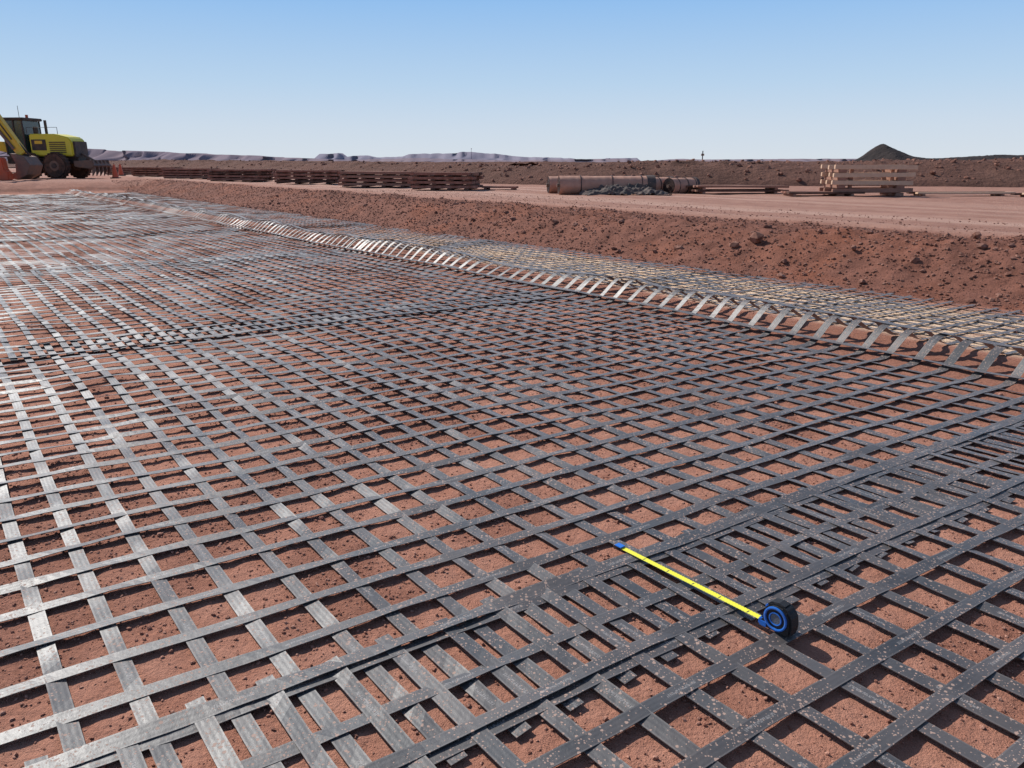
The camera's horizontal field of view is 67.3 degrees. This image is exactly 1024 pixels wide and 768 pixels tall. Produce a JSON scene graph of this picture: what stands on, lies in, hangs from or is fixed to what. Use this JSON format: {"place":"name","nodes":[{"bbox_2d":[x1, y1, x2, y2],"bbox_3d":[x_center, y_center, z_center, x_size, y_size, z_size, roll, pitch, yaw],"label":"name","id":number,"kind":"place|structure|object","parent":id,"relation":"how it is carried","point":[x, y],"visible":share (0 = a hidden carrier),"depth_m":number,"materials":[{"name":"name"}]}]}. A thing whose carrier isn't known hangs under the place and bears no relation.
{"place":"outdoors","nodes":[
{"label":"outdoors","id":0,"kind":"place"},
{"bbox_2d":[0,149,855,161],"bbox_3d":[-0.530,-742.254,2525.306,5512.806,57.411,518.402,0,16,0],"label":"distant hills","id":1,"kind":"structure","parent":0,"point":[101,154],"depth_m":2465.46,"materials":[{"name":"brown soil"}]},
{"bbox_2d":[315,152,639,160],"bbox_3d":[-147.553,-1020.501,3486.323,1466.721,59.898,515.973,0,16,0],"label":"distant hills","id":2,"kind":"structure","parent":0,"point":[459,155],"depth_m":3426.54,"materials":[{"name":"brown soil"}]},
{"bbox_2d":[0,168,1023,767],"bbox_3d":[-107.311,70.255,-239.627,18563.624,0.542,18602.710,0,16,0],"label":"ground","id":3,"kind":"structure","parent":0,"point":[986,212],"depth_m":3.78,"materials":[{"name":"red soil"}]},
{"bbox_2d":[0,157,13,179],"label":"water barrier","id":4,"kind":"object","parent":3,"relation":"on","point":[6,173],"visible":0.99,"depth_m":36.72,"materials":[{"name":"orange paint"}]},
{"bbox_2d":[0,115,42,179],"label":"excavator","id":5,"kind":"object","parent":3,"relation":"on","point":[28,166],"visible":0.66,"depth_m":37.37,"materials":[{"name":"yellow paint"}]},
{"bbox_2d":[0,106,110,178],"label":"motor grader","id":6,"kind":"object","parent":3,"relation":"on","point":[60,156],"visible":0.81,"depth_m":40.78,"materials":[{"name":"yellow paint"}]},
{"bbox_2d":[0,189,147,197],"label":"geogrid mat","id":7,"kind":"object","parent":3,"relation":"on","point":[54,195],"visible":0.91,"depth_m":30.47,"materials":[{"name":"grey plastic"}]},
{"bbox_2d":[0,191,175,203],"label":"geogrid mat","id":8,"kind":"object","parent":3,"relation":"on","point":[21,200],"visible":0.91,"depth_m":27.65,"materials":[{"name":"grey plastic"}]},
{"bbox_2d":[0,194,226,211],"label":"geogrid mat","id":9,"kind":"object","parent":3,"relation":"on","point":[177,202],"visible":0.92,"depth_m":23.91,"materials":[{"name":"grey plastic"}]},
{"bbox_2d":[110,164,120,177],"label":"traffic cone","id":10,"kind":"object","parent":3,"relation":"on","point":[114,174],"visible":0.94,"depth_m":41.37,"materials":[{"name":"orange paint"}]},
{"bbox_2d":[106,167,133,174],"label":"steel beam stack","id":11,"kind":"object","parent":3,"relation":"on","point":[127,171],"visible":0.17,"depth_m":52.57,"materials":[{"name":"brown metal"}]},
{"bbox_2d":[118,164,125,175],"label":"traffic cone","id":12,"kind":"object","parent":3,"relation":"on","point":[120,173],"visible":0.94,"depth_m":49.06,"materials":[{"name":"orange paint"}]},
{"bbox_2d":[0,200,286,223],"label":"geogrid mat","id":13,"kind":"object","parent":3,"relation":"on","point":[72,215],"visible":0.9,"depth_m":19.93,"materials":[{"name":"grey plastic"}]},
{"bbox_2d":[131,167,182,175],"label":"steel beam stack","id":14,"kind":"object","parent":3,"relation":"on","point":[146,171],"visible":0.62,"depth_m":45.47,"materials":[{"name":"brown metal"}]},
{"bbox_2d":[0,207,372,241],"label":"geogrid mat","id":15,"kind":"object","parent":3,"relation":"on","point":[111,229],"visible":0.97,"depth_m":16.16,"materials":[{"name":"grey plastic"}]},
{"bbox_2d":[159,168,219,178],"bbox_3d":[-16.893,-11.062,40.399,2.940,0.512,1.138,2,16,7],"label":"steel beam stack","id":16,"kind":"object","parent":3,"relation":"on","point":[180,173],"visible":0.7,"depth_m":39.94,"materials":[{"name":"brown metal"}]},
{"bbox_2d":[206,169,276,180],"bbox_3d":[-12.189,-9.460,34.825,3.133,0.513,1.140,3,16,11],"label":"steel beam stack","id":17,"kind":"object","parent":3,"relation":"on","point":[237,175],"visible":0.97,"depth_m":34.41,"materials":[{"name":"brown metal"}]},
{"bbox_2d":[0,219,507,276],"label":"geogrid mat","id":18,"kind":"object","parent":3,"relation":"on","point":[215,237],"visible":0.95,"depth_m":12.23,"materials":[{"name":"grey plastic"}]},
{"bbox_2d":[273,170,344,183],"bbox_3d":[-8.058,-8.274,30.689,2.675,0.510,1.140,2,16,7],"label":"steel beam stack","id":19,"kind":"object","parent":3,"relation":"on","point":[304,176],"visible":0.88,"depth_m":30.23,"materials":[{"name":"brown metal"}]},
{"bbox_2d":[109,159,537,175],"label":"earth berm","id":20,"kind":"structure","parent":3,"relation":"on","point":[350,166],"depth_m":53.56,"materials":[{"name":"brown soil"}]},
{"bbox_2d":[0,237,748,359],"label":"geogrid mat","id":21,"kind":"object","parent":3,"relation":"on","point":[9,351],"visible":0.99,"depth_m":8.13,"materials":[{"name":"grey plastic"}]},
{"bbox_2d":[337,171,416,186],"bbox_3d":[-4.640,-7.109,26.665,2.689,0.509,1.139,2,16,8],"label":"steel beam stack","id":22,"kind":"object","parent":3,"relation":"on","point":[368,179],"visible":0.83,"depth_m":26.20,"materials":[{"name":"brown metal"}]},
{"bbox_2d":[407,172,482,189],"bbox_3d":[-2.033,-6.287,23.780,2.191,0.510,1.138,3,16,12],"label":"steel beam stack","id":23,"kind":"object","parent":3,"relation":"on","point":[440,180],"visible":0.99,"depth_m":23.33,"materials":[{"name":"brown metal"}]},
{"bbox_2d":[7,159,925,166],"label":"earth berm","id":24,"kind":"structure","parent":3,"relation":"on","point":[540,162],"depth_m":62.02,"materials":[{"name":"brown soil"}]},
{"bbox_2d":[111,157,1023,182],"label":"berm rubble","id":25,"kind":"object","parent":24,"relation":"on","point":[798,179],"visible":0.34,"depth_m":30.61,"materials":[{"name":"stone"}]},
{"bbox_2d":[482,186,518,189],"bbox_3d":[-0.399,-6.130,24.053,1.201,0.114,0.540,3,16,11],"label":"plank pile","id":26,"kind":"object","parent":3,"relation":"on","point":[511,187],"visible":0.84,"depth_m":23.81,"materials":[{"name":"brown wood"}]},
{"bbox_2d":[0,271,1023,767],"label":"geogrid mat","id":27,"kind":"object","parent":3,"relation":"on","point":[68,715],"visible":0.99,"depth_m":3.21,"materials":[{"name":"grey plastic"}]},
{"bbox_2d":[23,410,1023,767],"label":"geogrid mat","id":28,"kind":"object","parent":3,"relation":"on","point":[203,712],"visible":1,"depth_m":2.04,"materials":[{"name":"grey plastic"}]},
{"bbox_2d":[614,543,798,636],"bbox_3d":[0.573,0.593,2.389,0.055,0.094,0.678,-13,20,-37],"label":"tape measure","id":29,"kind":"object","parent":28,"relation":"on","point":[779,616],"visible":1,"depth_m":2.17,"materials":[{"name":"yellow metal"}]},
{"bbox_2d":[546,176,557,192],"bbox_3d":[2.200,-5.614,21.694,2.500,0.497,0.497,-2,16,-8],"label":"geogrid roll","id":30,"kind":"object","parent":3,"relation":"on","point":[551,184],"visible":0.23,"depth_m":21.38,"materials":[{"name":"brown plastic"}]},
{"bbox_2d":[112,179,1023,311],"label":"rubble","id":31,"kind":"object","parent":3,"relation":"on","point":[968,300],"visible":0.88,"depth_m":11.49,"materials":[{"name":"brown soil"}]},
{"bbox_2d":[557,175,655,194],"bbox_3d":[2.550,-5.382,20.824,2.700,0.518,0.518,-2,16,-6],"label":"geogrid roll","id":32,"kind":"object","parent":3,"relation":"on","point":[569,185],"visible":0.69,"depth_m":20.59,"materials":[{"name":"grey plastic"}]},
{"bbox_2d":[579,183,672,194],"bbox_3d":[2.997,-5.179,20.427,2.431,0.308,0.949,0,16,0],"label":"crumpled geogrid sheet","id":33,"kind":"object","parent":3,"relation":"on","point":[630,189],"visible":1,"depth_m":20.27,"materials":[{"name":"grey plastic"}]},
{"bbox_2d":[656,176,672,189],"bbox_3d":[4.000,-5.572,21.602,1.300,0.486,0.487,-9,18,-27],"label":"geogrid roll","id":34,"kind":"object","parent":3,"relation":"on","point":[659,182],"visible":0.15,"depth_m":21.44,"materials":[{"name":"grey plastic"}]},
{"bbox_2d":[663,177,699,193],"bbox_3d":[4.750,-5.549,21.557,1.100,0.476,0.476,-11,19,-33],"label":"geogrid roll","id":35,"kind":"object","parent":3,"relation":"on","point":[674,185],"visible":0.86,"depth_m":21.33,"materials":[{"name":"grey plastic"}]},
{"bbox_2d":[686,185,788,193],"bbox_3d":[6.178,-5.378,21.244,2.694,0.231,0.904,0,16,0],"label":"plank pile","id":36,"kind":"object","parent":3,"relation":"on","point":[702,189],"visible":0.91,"depth_m":20.83,"materials":[{"name":"brown wood"}]},
{"bbox_2d":[456,158,1023,186],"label":"earth berm","id":37,"kind":"structure","parent":3,"relation":"on","point":[985,173],"depth_m":29.31,"materials":[{"name":"brown soil"}]},
{"bbox_2d":[781,191,864,196],"bbox_3d":[7.971,-4.904,19.818,1.942,0.117,0.723,0,16,-2],"label":"plank pile","id":38,"kind":"object","parent":3,"relation":"on","point":[790,193],"visible":0.91,"depth_m":19.48,"materials":[{"name":"brown wood"}]},
{"bbox_2d":[818,165,917,195],"bbox_3d":[9.164,-5.280,19.916,2.090,0.768,1.036,1,16,2],"label":"timber crib","id":39,"kind":"object","parent":3,"relation":"on","point":[892,182],"visible":0.93,"depth_m":19.46,"materials":[{"name":"beige wood"}]},
{"bbox_2d":[855,144,1023,160],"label":"ore stockpile","id":40,"kind":"object","parent":3,"relation":"on","point":[881,151],"visible":0.38,"depth_m":117.61,"materials":[{"name":"grey gravel"}]},
{"bbox_2d":[906,191,1015,195],"bbox_3d":[11.787,-5.019,20.306,2.654,0.117,0.543,0,16,2],"label":"plank pile","id":41,"kind":"object","parent":3,"relation":"on","point":[991,193],"visible":0.85,"depth_m":20.07,"materials":[{"name":"brown wood"}]},
{"bbox_2d":[1010,193,1023,196],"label":"plank pile","id":42,"kind":"object","parent":3,"relation":"on","point":[1021,194],"visible":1,"depth_m":19.64,"materials":[{"name":"wood"}]},
{"bbox_2d":[0,0,1023,160],"label":"sky","id":43,"kind":"structure","parent":0,"point":[643,80],"materials":[{"name":"blue"}]}
]}

